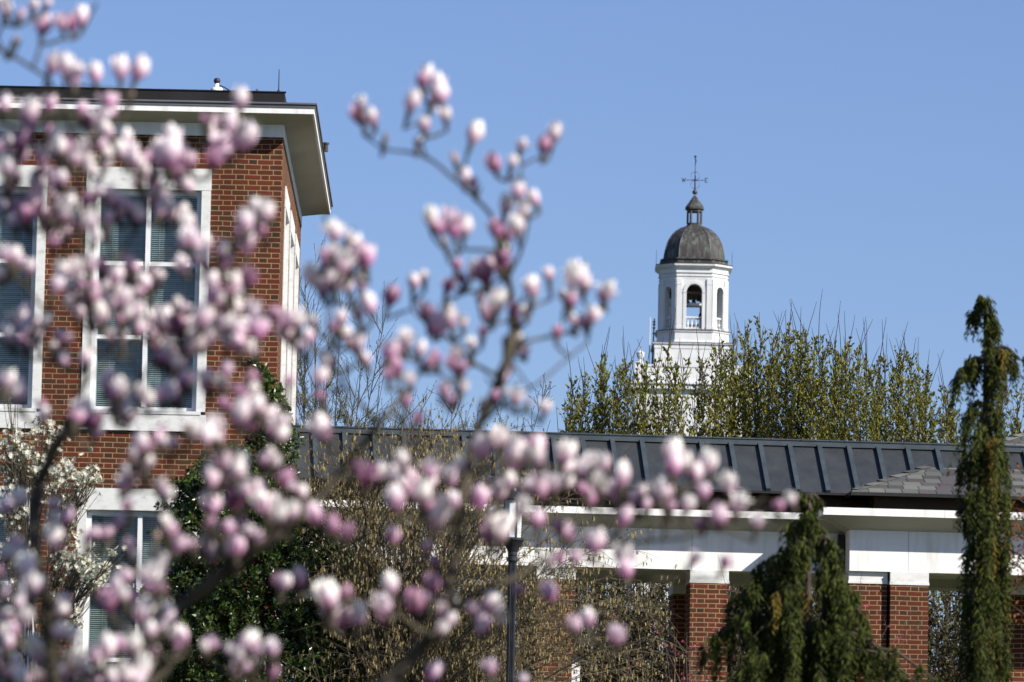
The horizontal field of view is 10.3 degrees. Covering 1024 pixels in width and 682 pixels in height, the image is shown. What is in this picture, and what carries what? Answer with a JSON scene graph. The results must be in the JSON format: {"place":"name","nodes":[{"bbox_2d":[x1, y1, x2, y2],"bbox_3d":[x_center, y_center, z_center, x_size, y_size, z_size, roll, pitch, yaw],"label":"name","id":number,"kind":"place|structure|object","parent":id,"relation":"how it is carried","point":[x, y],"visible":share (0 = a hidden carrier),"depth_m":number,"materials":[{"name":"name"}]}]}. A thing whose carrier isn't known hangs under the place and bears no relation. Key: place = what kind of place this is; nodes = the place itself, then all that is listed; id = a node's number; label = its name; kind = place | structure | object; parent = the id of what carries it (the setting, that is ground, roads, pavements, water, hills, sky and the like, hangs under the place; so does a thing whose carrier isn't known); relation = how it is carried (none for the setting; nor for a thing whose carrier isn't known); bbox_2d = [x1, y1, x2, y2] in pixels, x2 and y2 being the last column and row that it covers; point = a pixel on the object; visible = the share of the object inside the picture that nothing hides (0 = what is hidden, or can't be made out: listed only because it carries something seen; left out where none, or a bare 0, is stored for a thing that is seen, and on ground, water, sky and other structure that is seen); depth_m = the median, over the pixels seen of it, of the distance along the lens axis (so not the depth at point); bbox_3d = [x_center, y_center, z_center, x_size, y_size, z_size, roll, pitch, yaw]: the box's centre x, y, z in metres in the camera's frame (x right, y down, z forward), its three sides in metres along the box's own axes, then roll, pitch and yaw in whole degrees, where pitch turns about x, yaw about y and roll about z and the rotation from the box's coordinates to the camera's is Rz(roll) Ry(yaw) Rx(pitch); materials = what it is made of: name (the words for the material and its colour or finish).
{"place":"outdoors","nodes":[
{"label":"outdoors","id":0,"kind":"place"},
{"bbox_2d":[0,0,1023,677],"label":"sky","id":1,"kind":"structure","parent":0,"point":[869,154],"materials":[{"name":"blue"}]},
{"bbox_3d":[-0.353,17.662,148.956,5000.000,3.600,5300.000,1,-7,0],"label":"ground","id":2,"kind":"structure","parent":0,"visible":0},
{"bbox_2d":[0,375,124,681],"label":"white magnolia","id":3,"kind":"object","parent":2,"relation":"on","point":[76,568],"visible":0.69,"depth_m":65.15,"materials":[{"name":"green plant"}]},
{"bbox_2d":[0,69,332,681],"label":"brick building","id":4,"kind":"structure","parent":2,"relation":"on","point":[281,163],"depth_m":73.70,"materials":[{"name":"red brick"}]},
{"bbox_2d":[0,486,33,681],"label":"window","id":5,"kind":"structure","parent":4,"relation":"in","point":[2,535],"depth_m":73.43,"materials":[{"name":"white stone"}]},
{"bbox_2d":[0,165,47,428],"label":"window","id":6,"kind":"structure","parent":4,"relation":"in","point":[12,294],"depth_m":73.74,"materials":[{"name":"white wood"}]},
{"bbox_2d":[74,488,198,681],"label":"window","id":7,"kind":"structure","parent":4,"relation":"in","point":[105,507],"depth_m":73.34,"materials":[{"name":"white wood"}]},
{"bbox_2d":[81,167,211,431],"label":"window","id":8,"kind":"structure","parent":4,"relation":"in","point":[149,243],"depth_m":73.77,"materials":[{"name":"white wood"}]},
{"bbox_2d":[280,186,289,447],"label":"window","id":9,"kind":"structure","parent":4,"relation":"in","point":[287,202],"depth_m":76.36,"materials":[{"name":"white stone"}]},
{"bbox_2d":[284,210,294,461],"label":"window","id":10,"kind":"structure","parent":4,"relation":"in","point":[292,226],"depth_m":78.63,"materials":[{"name":"white stone"}]},
{"bbox_2d":[290,233,299,468],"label":"window","id":11,"kind":"structure","parent":4,"relation":"in","point":[297,250],"depth_m":80.86,"materials":[{"name":"white stone"}]},
{"bbox_2d":[131,356,372,681],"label":"holly tree","id":12,"kind":"object","parent":2,"relation":"on","point":[220,610],"visible":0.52,"depth_m":70.15,"materials":[{"name":"green plant"}]},
{"bbox_2d":[296,235,436,577],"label":"bare tree","id":13,"kind":"object","parent":2,"relation":"on","point":[340,411],"visible":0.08,"depth_m":96.50,"materials":[{"name":"brown plant"}]},
{"bbox_2d":[0,0,796,681],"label":"saucer magnolia","id":14,"kind":"object","parent":2,"relation":"on","point":[90,298],"visible":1,"depth_m":16.16,"materials":[{"name":"pink plant"}]},
{"bbox_2d":[291,579,584,678],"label":"thicket shrub","id":15,"kind":"object","parent":2,"relation":"on","point":[456,613],"depth_m":92.69,"materials":[{"name":"brown plant"}]},
{"bbox_2d":[408,373,555,600],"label":"bare tree","id":16,"kind":"object","parent":2,"relation":"on","point":[542,395],"visible":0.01,"depth_m":97.53,"materials":[{"name":"brown plant"}]},
{"bbox_2d":[262,389,709,681],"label":"catkin shrub","id":17,"kind":"object","parent":2,"relation":"on","point":[382,653],"visible":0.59,"depth_m":69.53,"materials":[{"name":"brown plant"}]},
{"bbox_2d":[502,485,523,681],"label":"street lamp","id":18,"kind":"object","parent":2,"relation":"on","point":[514,542],"visible":0.76,"depth_m":66.09,"materials":[{"name":"black metal"}]},
{"bbox_2d":[292,579,740,681],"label":"thicket shrub","id":19,"kind":"object","parent":2,"relation":"on","point":[624,648],"visible":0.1,"depth_m":91.06,"materials":[{"name":"brown plant"}]},
{"bbox_2d":[570,656,581,681],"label":"gate post","id":20,"kind":"object","parent":2,"relation":"on","point":[577,674],"visible":0.33,"depth_m":75.96,"materials":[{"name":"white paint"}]},
{"bbox_2d":[556,329,662,679],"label":"upright tree","id":21,"kind":"object","parent":2,"relation":"on","point":[576,417],"visible":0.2,"depth_m":101.48,"materials":[{"name":"green plant"}]},
{"bbox_2d":[458,578,820,681],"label":"thicket shrub","id":22,"kind":"object","parent":2,"relation":"on","point":[649,656],"visible":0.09,"depth_m":91.56,"materials":[{"name":"brown plant"}]},
{"bbox_2d":[291,425,1023,681],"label":"covered walkway","id":23,"kind":"structure","parent":2,"relation":"on","point":[831,473],"depth_m":80.12,"materials":[{"name":"white paint"}]},
{"bbox_2d":[590,618,739,681],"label":"shrub","id":24,"kind":"object","parent":2,"relation":"on","point":[689,674],"visible":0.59,"depth_m":78.42,"materials":[{"name":"brown plant"}]},
{"bbox_2d":[620,308,738,674],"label":"upright tree","id":25,"kind":"object","parent":2,"relation":"on","point":[665,409],"visible":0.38,"depth_m":99.92,"materials":[{"name":"green plant"}]},
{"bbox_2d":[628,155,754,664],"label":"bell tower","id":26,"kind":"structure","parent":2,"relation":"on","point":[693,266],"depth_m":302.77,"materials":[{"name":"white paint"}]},
{"bbox_2d":[519,582,973,681],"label":"thicket shrub","id":27,"kind":"object","parent":2,"relation":"on","point":[951,675],"visible":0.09,"depth_m":91.07,"materials":[{"name":"brown plant"}]},
{"bbox_2d":[696,301,827,660],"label":"upright tree","id":28,"kind":"object","parent":2,"relation":"on","point":[768,422],"visible":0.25,"depth_m":100.42,"materials":[{"name":"green plant"}]},
{"bbox_2d":[644,554,934,681],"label":"shrub","id":29,"kind":"object","parent":2,"relation":"on","point":[728,590],"visible":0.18,"depth_m":77.22,"materials":[{"name":"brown plant"}]},
{"bbox_2d":[695,492,943,681],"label":"weeping cedar","id":30,"kind":"object","parent":2,"relation":"on","point":[796,639],"visible":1,"depth_m":41.89,"materials":[{"name":"green plant"}]},
{"bbox_2d":[779,289,900,619],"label":"upright tree","id":31,"kind":"object","parent":2,"relation":"on","point":[822,425],"visible":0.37,"depth_m":99.77,"materials":[{"name":"green plant"}]},
{"bbox_2d":[731,587,1001,681],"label":"thicket shrub","id":32,"kind":"object","parent":2,"relation":"on","point":[950,644],"visible":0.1,"depth_m":91.79,"materials":[{"name":"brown plant"}]},
{"bbox_2d":[865,323,971,680],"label":"upright tree","id":33,"kind":"object","parent":2,"relation":"on","point":[921,406],"visible":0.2,"depth_m":100.74,"materials":[{"name":"green plant"}]},
{"bbox_2d":[818,432,1023,681],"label":"pavilion","id":34,"kind":"structure","parent":2,"relation":"on","point":[903,538],"depth_m":79.69,"materials":[{"name":"white paint"}]},
{"bbox_2d":[947,294,1023,681],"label":"weeping cedar","id":35,"kind":"object","parent":2,"relation":"on","point":[979,510],"visible":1,"depth_m":46.06,"materials":[{"name":"green plant"}]},
{"bbox_2d":[996,378,1023,437],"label":"upright tree","id":36,"kind":"object","parent":2,"relation":"on","point":[1016,428],"visible":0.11,"depth_m":103.05,"materials":[{"name":"green plant"}]},
{"bbox_2d":[1001,462,1023,624],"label":"tree","id":37,"kind":"object","parent":2,"relation":"on","point":[1019,545],"visible":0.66,"depth_m":50.13,"materials":[{"name":"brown plant"}]}
]}

